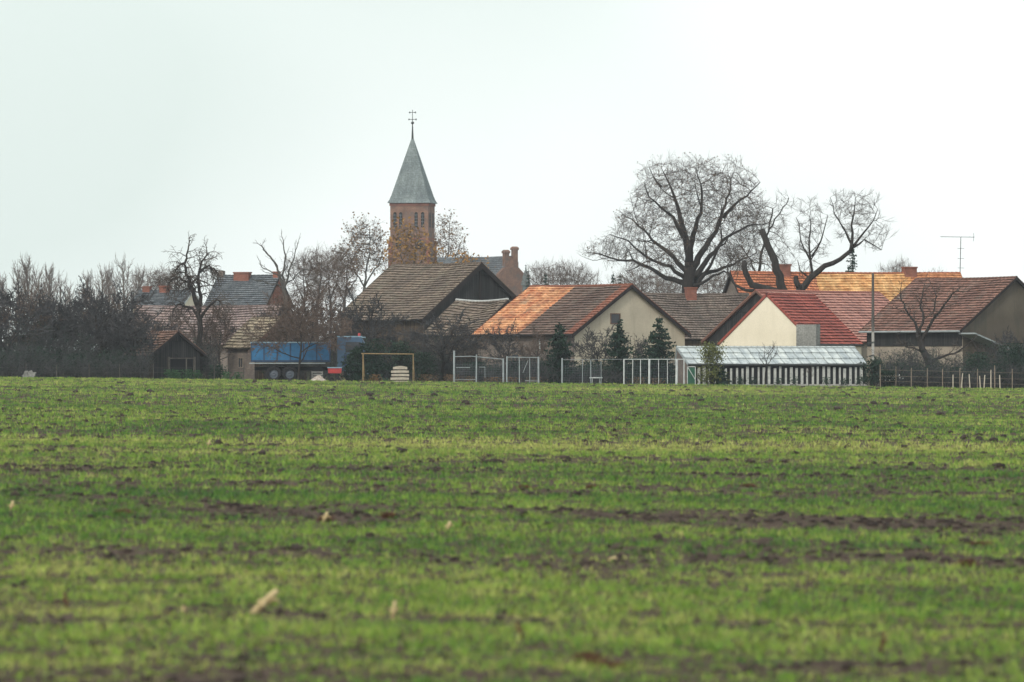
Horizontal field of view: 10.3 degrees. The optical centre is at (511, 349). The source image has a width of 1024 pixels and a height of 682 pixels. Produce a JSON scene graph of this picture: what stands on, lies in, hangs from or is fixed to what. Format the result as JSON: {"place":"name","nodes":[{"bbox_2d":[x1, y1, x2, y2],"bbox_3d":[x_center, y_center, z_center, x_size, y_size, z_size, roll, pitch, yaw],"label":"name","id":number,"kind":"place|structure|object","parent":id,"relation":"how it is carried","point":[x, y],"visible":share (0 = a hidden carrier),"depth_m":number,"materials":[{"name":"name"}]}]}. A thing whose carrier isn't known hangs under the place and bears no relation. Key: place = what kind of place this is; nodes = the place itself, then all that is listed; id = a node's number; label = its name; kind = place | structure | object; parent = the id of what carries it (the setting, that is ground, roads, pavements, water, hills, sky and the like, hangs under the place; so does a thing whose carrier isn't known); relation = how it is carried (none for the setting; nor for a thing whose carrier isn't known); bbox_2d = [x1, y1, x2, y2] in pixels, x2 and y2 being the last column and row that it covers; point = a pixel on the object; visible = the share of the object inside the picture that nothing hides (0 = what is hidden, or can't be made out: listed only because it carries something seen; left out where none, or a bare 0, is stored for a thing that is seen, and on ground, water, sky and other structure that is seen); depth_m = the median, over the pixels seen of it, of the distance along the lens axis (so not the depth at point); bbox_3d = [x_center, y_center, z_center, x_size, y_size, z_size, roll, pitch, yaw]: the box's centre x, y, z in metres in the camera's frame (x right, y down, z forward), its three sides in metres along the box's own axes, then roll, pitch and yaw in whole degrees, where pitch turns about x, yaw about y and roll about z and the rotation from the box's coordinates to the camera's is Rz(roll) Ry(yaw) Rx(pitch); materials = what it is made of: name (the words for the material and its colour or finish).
{"place":"outdoors","nodes":[
{"label":"outdoors","id":0,"kind":"place"},
{"bbox_2d":[128,286,203,311],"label":"farm house","id":1,"kind":"structure","parent":0,"point":[158,297],"depth_m":502.51,"materials":[{"name":"tile"}]},
{"bbox_2d":[205,271,294,311],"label":"brick house","id":2,"kind":"structure","parent":0,"point":[247,288],"depth_m":522.96,"materials":[{"name":"tile"}]},
{"bbox_2d":[334,262,516,378],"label":"timber barn","id":3,"kind":"structure","parent":0,"point":[420,292],"depth_m":429.35,"materials":[{"name":"tile"}]},
{"bbox_2d":[363,337,395,377],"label":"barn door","id":4,"kind":"structure","parent":3,"relation":"in","point":[393,340],"depth_m":429.43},
{"bbox_2d":[2,352,943,387],"bbox_3d":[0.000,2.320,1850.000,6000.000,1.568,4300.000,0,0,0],"label":"ground","id":5,"kind":"structure","parent":0,"point":[308,378],"depth_m":409.53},
{"bbox_2d":[0,279,35,352],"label":"fruit tree","id":6,"kind":"object","parent":5,"relation":"on","point":[8,299],"visible":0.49,"depth_m":396.88,"materials":[{"name":"brown plant"}]},
{"bbox_2d":[13,253,46,316],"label":"birch tree","id":7,"kind":"object","parent":5,"relation":"on","point":[26,277],"visible":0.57,"depth_m":519.90,"materials":[{"name":"grey plant"}]},
{"bbox_2d":[0,283,65,349],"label":"fruit tree","id":8,"kind":"object","parent":5,"relation":"on","point":[11,328],"visible":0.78,"depth_m":393.86,"materials":[{"name":"brown plant"}]},
{"bbox_2d":[0,287,72,370],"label":"fruit tree","id":9,"kind":"object","parent":5,"relation":"on","point":[36,313],"visible":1,"depth_m":391.19,"materials":[{"name":"brown plant"}]},
{"bbox_2d":[25,263,56,314],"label":"birch tree","id":10,"kind":"object","parent":5,"relation":"on","point":[36,283],"visible":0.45,"depth_m":514.69,"materials":[{"name":"grey plant"}]},
{"bbox_2d":[9,293,93,350],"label":"fruit tree","id":11,"kind":"object","parent":5,"relation":"on","point":[58,319],"visible":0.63,"depth_m":398.05,"materials":[{"name":"brown plant"}]},
{"bbox_2d":[41,262,63,315],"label":"birch tree","id":12,"kind":"object","parent":5,"relation":"on","point":[50,282],"visible":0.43,"depth_m":529.28,"materials":[{"name":"grey plant"}]},
{"bbox_2d":[24,289,95,352],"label":"fruit tree","id":13,"kind":"object","parent":5,"relation":"on","point":[71,320],"visible":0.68,"depth_m":396.12,"materials":[{"name":"brown plant"}]},
{"bbox_2d":[52,272,72,339],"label":"birch tree","id":14,"kind":"object","parent":5,"relation":"on","point":[60,286],"visible":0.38,"depth_m":517.71,"materials":[{"name":"grey plant"}]},
{"bbox_2d":[36,284,103,351],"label":"fruit tree","id":15,"kind":"object","parent":5,"relation":"on","point":[79,307],"visible":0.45,"depth_m":399.92,"materials":[{"name":"brown plant"}]},
{"bbox_2d":[42,291,121,347],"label":"fruit tree","id":16,"kind":"object","parent":5,"relation":"on","point":[92,312],"visible":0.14,"depth_m":400.73,"materials":[{"name":"brown plant"}]},
{"bbox_2d":[87,261,113,311],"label":"birch tree","id":17,"kind":"object","parent":5,"relation":"on","point":[102,281],"visible":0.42,"depth_m":515.10,"materials":[{"name":"grey plant"}]},
{"bbox_2d":[63,275,164,377],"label":"fruit tree","id":18,"kind":"object","parent":5,"relation":"on","point":[96,317],"visible":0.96,"depth_m":387.59,"materials":[{"name":"brown plant"}]},
{"bbox_2d":[104,252,134,319],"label":"birch tree","id":19,"kind":"object","parent":5,"relation":"on","point":[123,279],"visible":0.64,"depth_m":510.12,"materials":[{"name":"grey plant"}]},
{"bbox_2d":[77,305,166,377],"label":"fruit tree","id":20,"kind":"object","parent":5,"relation":"on","point":[118,337],"visible":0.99,"depth_m":384.64,"materials":[{"name":"brown plant"}]},
{"bbox_2d":[87,305,188,353],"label":"fruit tree","id":21,"kind":"object","parent":5,"relation":"on","point":[165,328],"visible":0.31,"depth_m":390.55,"materials":[{"name":"brown plant"}]},
{"bbox_2d":[126,264,154,297],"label":"birch tree","id":22,"kind":"object","parent":5,"relation":"on","point":[139,278],"visible":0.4,"depth_m":521.48,"materials":[{"name":"grey plant"}]},
{"bbox_2d":[128,266,166,295],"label":"bare tree","id":23,"kind":"object","parent":5,"relation":"on","point":[149,280],"visible":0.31,"depth_m":559.88,"materials":[{"name":"grey plant"}]},
{"bbox_2d":[129,330,206,378],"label":"open shed","id":24,"kind":"structure","parent":5,"relation":"on","point":[172,344],"depth_m":387.28,"materials":[{"name":"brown wood"}]},
{"bbox_2d":[170,359,192,378],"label":"door","id":25,"kind":"structure","parent":24,"relation":"in","point":[175,364],"depth_m":387.39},
{"bbox_2d":[155,232,242,375],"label":"pear tree","id":26,"kind":"object","parent":5,"relation":"on","point":[190,284],"visible":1,"depth_m":391.89,"materials":[{"name":"brown plant"}]},
{"bbox_2d":[178,300,239,378],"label":"fruit tree","id":27,"kind":"object","parent":5,"relation":"on","point":[215,323],"visible":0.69,"depth_m":396.05,"materials":[{"name":"brown plant"}]},
{"bbox_2d":[130,305,287,375],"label":"long barn","id":28,"kind":"structure","parent":5,"relation":"on","point":[242,312],"depth_m":443.85,"materials":[{"name":"tile"}]},
{"bbox_2d":[194,307,237,363],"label":"fruit tree","id":29,"kind":"object","parent":5,"relation":"on","point":[209,320],"visible":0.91,"depth_m":392.65,"materials":[{"name":"brown plant"}]},
{"bbox_2d":[222,317,306,379],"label":"tan roof shed","id":30,"kind":"structure","parent":5,"relation":"on","point":[238,358],"depth_m":392.23,"materials":[{"name":"tile"}]},
{"bbox_2d":[252,229,307,313],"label":"forked tree","id":31,"kind":"object","parent":5,"relation":"on","point":[283,284],"visible":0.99,"depth_m":487.93,"materials":[{"name":"grey plant"}]},
{"bbox_2d":[235,293,336,364],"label":"fruit tree","id":32,"kind":"object","parent":5,"relation":"on","point":[262,326],"visible":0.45,"depth_m":388.92,"materials":[{"name":"brown plant"}]},
{"bbox_2d":[250,305,325,366],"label":"fruit tree","id":33,"kind":"object","parent":5,"relation":"on","point":[280,333],"visible":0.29,"depth_m":386.12,"materials":[{"name":"brown plant"}]},
{"bbox_2d":[244,286,352,380],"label":"fruit tree","id":34,"kind":"object","parent":5,"relation":"on","point":[299,325],"visible":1,"depth_m":376.42,"materials":[{"name":"brown plant"}]},
{"bbox_2d":[279,249,333,313],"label":"bare tree","id":35,"kind":"object","parent":5,"relation":"on","point":[293,283],"visible":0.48,"depth_m":509.79,"materials":[{"name":"brown plant"}]},
{"bbox_2d":[274,287,340,351],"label":"fruit tree","id":36,"kind":"object","parent":5,"relation":"on","point":[295,295],"visible":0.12,"depth_m":403.81,"materials":[{"name":"brown plant"}]},
{"bbox_2d":[249,333,367,380],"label":"dump truck","id":37,"kind":"object","parent":5,"relation":"on","point":[287,372],"visible":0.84,"depth_m":379.30,"materials":[{"name":"blue paint"}]},
{"bbox_2d":[290,242,341,366],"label":"bare tree","id":38,"kind":"object","parent":5,"relation":"on","point":[316,270],"visible":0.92,"depth_m":499.68,"materials":[{"name":"brown plant"}]},
{"bbox_2d":[289,296,360,375],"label":"fruit tree","id":39,"kind":"object","parent":5,"relation":"on","point":[338,321],"visible":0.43,"depth_m":389.45,"materials":[{"name":"brown plant"}]},
{"bbox_2d":[288,294,365,356],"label":"fruit tree","id":40,"kind":"object","parent":5,"relation":"on","point":[334,309],"visible":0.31,"depth_m":398.13,"materials":[{"name":"brown plant"}]},
{"bbox_2d":[310,241,357,360],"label":"bare tree","id":41,"kind":"object","parent":5,"relation":"on","point":[338,272],"visible":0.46,"depth_m":519.55,"materials":[{"name":"brown plant"}]},
{"bbox_2d":[308,294,374,378],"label":"fruit tree","id":42,"kind":"object","parent":5,"relation":"on","point":[325,301],"visible":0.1,"depth_m":405.78,"materials":[{"name":"brown plant"}]},
{"bbox_2d":[324,243,364,308],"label":"tree","id":43,"kind":"object","parent":5,"relation":"on","point":[350,268],"visible":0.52,"depth_m":539.83,"materials":[{"name":"brown plant"}]},
{"bbox_2d":[341,347,367,380],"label":"bush","id":44,"kind":"object","parent":5,"relation":"on","point":[352,356],"visible":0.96,"depth_m":377.00,"materials":[{"name":"green plant"}]},
{"bbox_2d":[331,212,392,289],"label":"leafy tree","id":45,"kind":"object","parent":5,"relation":"on","point":[369,248],"visible":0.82,"depth_m":619.52,"materials":[{"name":"brown plant"}]},
{"bbox_2d":[335,341,390,380],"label":"spruce tree","id":46,"kind":"object","parent":5,"relation":"on","point":[369,368],"visible":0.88,"depth_m":376.96,"materials":[{"name":"green plant"}]},
{"bbox_2d":[325,285,418,352],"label":"fruit tree","id":47,"kind":"object","parent":5,"relation":"on","point":[366,332],"visible":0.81,"depth_m":394.98,"materials":[{"name":"brown plant"}]},
{"bbox_2d":[365,338,398,377],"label":"bush","id":48,"kind":"object","parent":5,"relation":"on","point":[377,358],"visible":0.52,"depth_m":382.88,"materials":[{"name":"green plant"}]},
{"bbox_2d":[390,366,408,381],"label":"slab stack","id":49,"kind":"object","parent":5,"relation":"on","point":[399,378],"visible":0.96,"depth_m":375.15,"materials":[{"name":"grey concrete"}]},
{"bbox_2d":[386,340,421,380],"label":"bush","id":50,"kind":"object","parent":5,"relation":"on","point":[401,361],"visible":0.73,"depth_m":383.84,"materials":[{"name":"green plant"}]},
{"bbox_2d":[381,325,440,361],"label":"fruit tree","id":51,"kind":"object","parent":5,"relation":"on","point":[404,339],"visible":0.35,"depth_m":391.88,"materials":[{"name":"brown plant"}]},
{"bbox_2d":[380,216,446,270],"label":"leafy tree","id":52,"kind":"object","parent":5,"relation":"on","point":[406,246],"visible":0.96,"depth_m":599.43,"materials":[{"name":"brown plant"}]},
{"bbox_2d":[408,352,442,381],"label":"bush","id":53,"kind":"object","parent":5,"relation":"on","point":[423,368],"visible":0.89,"depth_m":383.96,"materials":[{"name":"green plant"}]},
{"bbox_2d":[382,307,485,380],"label":"fruit tree","id":54,"kind":"object","parent":5,"relation":"on","point":[427,341],"visible":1,"depth_m":384.62,"materials":[{"name":"brown plant"}]},
{"bbox_2d":[435,208,473,256],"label":"leafy tree","id":55,"kind":"object","parent":5,"relation":"on","point":[440,241],"visible":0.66,"depth_m":829.32,"materials":[{"name":"brown plant"}]},
{"bbox_2d":[387,110,530,295],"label":"church","id":56,"kind":"structure","parent":5,"relation":"on","point":[412,197],"depth_m":798.25,"materials":[{"name":"brick"}]},
{"bbox_2d":[435,317,489,380],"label":"fruit tree","id":57,"kind":"object","parent":5,"relation":"on","point":[451,358],"visible":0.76,"depth_m":387.45,"materials":[{"name":"brown plant"}]},
{"bbox_2d":[423,298,510,380],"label":"outhouse","id":58,"kind":"structure","parent":5,"relation":"on","point":[479,309],"depth_m":411.83,"materials":[{"name":"tile"}]},
{"bbox_2d":[453,351,503,381],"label":"metal fence","id":59,"kind":"object","parent":5,"relation":"on","point":[476,376],"visible":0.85,"depth_m":374.78,"materials":[{"name":"metal"}]},
{"bbox_2d":[481,317,525,365],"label":"fruit tree","id":60,"kind":"object","parent":5,"relation":"on","point":[494,342],"visible":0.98,"depth_m":383.94,"materials":[{"name":"brown plant"}]},
{"bbox_2d":[0,310,1023,388],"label":"undergrowth","id":61,"kind":"object","parent":5,"relation":"on","point":[115,373],"visible":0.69,"depth_m":380.40,"materials":[{"name":"plant"}]},
{"bbox_2d":[506,356,538,382],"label":"metal fence","id":62,"kind":"object","parent":5,"relation":"on","point":[507,357],"visible":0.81,"depth_m":374.38,"materials":[{"name":"metal"}]},
{"bbox_2d":[508,324,551,371],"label":"fruit tree","id":63,"kind":"object","parent":5,"relation":"on","point":[542,346],"visible":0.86,"depth_m":385.98,"materials":[{"name":"brown plant"}]},
{"bbox_2d":[520,260,557,288],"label":"bare tree","id":64,"kind":"object","parent":5,"relation":"on","point":[533,271],"visible":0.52,"depth_m":639.91,"materials":[{"name":"grey plant"}]},
{"bbox_2d":[539,322,579,383],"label":"spruce tree","id":65,"kind":"object","parent":5,"relation":"on","point":[560,350],"visible":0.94,"depth_m":377.81,"materials":[{"name":"green plant"}]},
{"bbox_2d":[550,256,574,284],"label":"bare tree","id":66,"kind":"object","parent":5,"relation":"on","point":[563,278],"visible":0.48,"depth_m":649.52,"materials":[{"name":"grey plant"}]},
{"bbox_2d":[559,259,593,284],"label":"bare tree","id":67,"kind":"object","parent":5,"relation":"on","point":[566,265],"visible":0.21,"depth_m":669.70,"materials":[{"name":"grey plant"}]},
{"bbox_2d":[567,264,601,284],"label":"bare tree","id":68,"kind":"object","parent":5,"relation":"on","point":[584,277],"visible":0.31,"depth_m":649.93,"materials":[{"name":"grey plant"}]},
{"bbox_2d":[561,358,617,383],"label":"fence post line","id":69,"kind":"object","parent":5,"relation":"on","point":[582,370],"visible":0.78,"depth_m":374.19,"materials":[{"name":"metal"}]},
{"bbox_2d":[567,323,633,367],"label":"fruit tree","id":70,"kind":"object","parent":5,"relation":"on","point":[596,355],"visible":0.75,"depth_m":385.78,"materials":[{"name":"brown plant"}]},
{"bbox_2d":[601,318,647,383],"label":"spruce tree","id":71,"kind":"object","parent":5,"relation":"on","point":[618,350],"visible":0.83,"depth_m":378.71,"materials":[{"name":"green plant"}]},
{"bbox_2d":[610,260,662,292],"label":"bare tree","id":72,"kind":"object","parent":5,"relation":"on","point":[634,279],"visible":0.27,"depth_m":559.99,"materials":[{"name":"grey plant"}]},
{"bbox_2d":[631,316,676,383],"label":"spruce tree","id":73,"kind":"object","parent":5,"relation":"on","point":[658,349],"visible":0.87,"depth_m":381.63,"materials":[{"name":"green plant"}]},
{"bbox_2d":[634,269,679,292],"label":"bare tree","id":74,"kind":"object","parent":5,"relation":"on","point":[650,282],"visible":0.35,"depth_m":549.74,"materials":[{"name":"grey plant"}]},
{"bbox_2d":[623,359,692,384],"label":"white railing","id":75,"kind":"object","parent":5,"relation":"on","point":[676,378],"visible":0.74,"depth_m":373.98,"materials":[{"name":"metal"}]},
{"bbox_2d":[651,272,681,292],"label":"bare tree","id":76,"kind":"object","parent":5,"relation":"on","point":[669,287],"visible":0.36,"depth_m":544.44,"materials":[{"name":"grey plant"}]},
{"bbox_2d":[579,152,777,292],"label":"oak tree","id":77,"kind":"object","parent":5,"relation":"on","point":[691,276],"visible":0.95,"depth_m":469.52,"materials":[{"name":"brown plant"}]},
{"bbox_2d":[687,366,695,383],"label":"garden gate","id":78,"kind":"structure","parent":5,"relation":"on","point":[691,374],"depth_m":374.99,"materials":[{"name":"green paint"}]},
{"bbox_2d":[693,341,729,384],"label":"leafy shrub","id":79,"kind":"object","parent":5,"relation":"on","point":[712,353],"visible":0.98,"depth_m":375.71,"materials":[{"name":"green plant"}]},
{"bbox_2d":[712,366,731,384],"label":"spruce tree","id":80,"kind":"object","parent":5,"relation":"on","point":[722,382],"visible":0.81,"depth_m":375.38,"materials":[{"name":"green plant"}]},
{"bbox_2d":[697,266,751,292],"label":"bare tree","id":81,"kind":"object","parent":5,"relation":"on","point":[720,284],"visible":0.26,"depth_m":544.55,"materials":[{"name":"grey plant"}]},
{"bbox_2d":[721,187,799,270],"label":"bare tree","id":82,"kind":"object","parent":5,"relation":"on","point":[763,246],"visible":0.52,"depth_m":479.90,"materials":[{"name":"grey plant"}]},
{"bbox_2d":[675,346,867,385],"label":"greenhouse","id":83,"kind":"object","parent":5,"relation":"on","point":[836,363],"visible":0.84,"depth_m":380.71,"materials":[{"name":"white glass"}]},
{"bbox_2d":[715,188,897,291],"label":"pollarded tree","id":84,"kind":"object","parent":5,"relation":"on","point":[780,283],"visible":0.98,"depth_m":435.81,"materials":[{"name":"brown plant"}]},
{"bbox_2d":[868,273,873,360],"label":"utility pole","id":85,"kind":"object","parent":5,"relation":"on","point":[872,321],"visible":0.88,"depth_m":382.92,"materials":[{"name":"grey wood"}]},
{"bbox_2d":[859,356,890,386],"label":"bush","id":86,"kind":"object","parent":5,"relation":"on","point":[874,367],"visible":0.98,"depth_m":375.86,"materials":[{"name":"green plant"}]},
{"bbox_2d":[888,276,979,383],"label":"apple tree","id":87,"kind":"object","parent":5,"relation":"on","point":[920,339],"visible":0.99,"depth_m":383.92,"materials":[{"name":"brown plant"}]},
{"bbox_2d":[880,365,1023,387],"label":"wire fence","id":88,"kind":"object","parent":5,"relation":"on","point":[942,382],"visible":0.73,"depth_m":374.97,"materials":[{"name":"grey wood"}]},
{"bbox_2d":[962,352,992,374],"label":"bush","id":89,"kind":"object","parent":5,"relation":"on","point":[981,358],"visible":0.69,"depth_m":381.85,"materials":[{"name":"green plant"}]},
{"bbox_2d":[987,343,1023,387],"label":"bush","id":90,"kind":"object","parent":5,"relation":"on","point":[1014,354],"visible":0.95,"depth_m":378.79,"materials":[{"name":"green plant"}]},
{"bbox_2d":[991,326,1023,364],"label":"fruit tree","id":91,"kind":"object","parent":5,"relation":"on","point":[1004,336],"visible":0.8,"depth_m":382.27,"materials":[{"name":"green plant"}]},
{"bbox_2d":[0,376,1023,681],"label":"field","id":92,"kind":"structure","parent":0,"point":[226,673],"depth_m":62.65,"materials":[{"name":"green plant"}]},
{"bbox_2d":[250,589,279,613],"bbox_3d":[-2.045,2.098,46.990,0.262,0.242,0.090,0,0,0],"label":"maize stalk","id":93,"kind":"object","parent":92,"relation":"on","point":[264,602],"visible":0.94,"depth_m":46.96,"materials":[{"name":"beige plant"}]},
{"bbox_2d":[0,378,1023,681],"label":"soil clods","id":94,"kind":"object","parent":92,"relation":"on","point":[644,560],"visible":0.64,"depth_m":74.66,"materials":[{"name":"brown soil"}]},
{"bbox_2d":[565,650,608,664],"bbox_3d":[0.528,2.162,39.751,0.315,0.115,0.295,0,0,36],"label":"dry plant","id":95,"kind":"object","parent":92,"relation":"on","point":[588,655],"visible":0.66,"depth_m":39.73,"materials":[{"name":"brown plant"}]},
{"bbox_2d":[0,0,1023,348],"label":"sky","id":96,"kind":"structure","parent":0,"point":[131,128],"materials":[{"name":"white"}]},
{"bbox_2d":[471,283,690,382],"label":"patched roof house","id":97,"kind":"structure","parent":0,"point":[575,310],"depth_m":396.44,"materials":[{"name":"tile"},{"name":"beige plaster"}]},
{"bbox_2d":[643,287,748,345],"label":"grey roof barn","id":98,"kind":"structure","parent":0,"point":[699,317],"depth_m":435.98,"materials":[{"name":"tile"}]},
{"bbox_2d":[718,293,863,353],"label":"cream house","id":99,"kind":"structure","parent":0,"point":[781,319],"depth_m":392.12,"materials":[{"name":"red tile"},{"name":"cream plaster"},{"name":"grey plaster"}]},
{"bbox_2d":[701,289,889,382],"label":"faded roof house","id":100,"kind":"structure","parent":0,"point":[851,310],"depth_m":413.67,"materials":[{"name":"red tile"}]},
{"bbox_2d":[722,264,962,300],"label":"orange roof house","id":101,"kind":"structure","parent":0,"point":[887,284],"depth_m":458.41,"materials":[{"name":"tile"}]},
{"bbox_2d":[858,276,1023,387],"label":"brown roof house","id":102,"kind":"structure","parent":0,"point":[988,307],"depth_m":397.56,"materials":[{"name":"red tile"}]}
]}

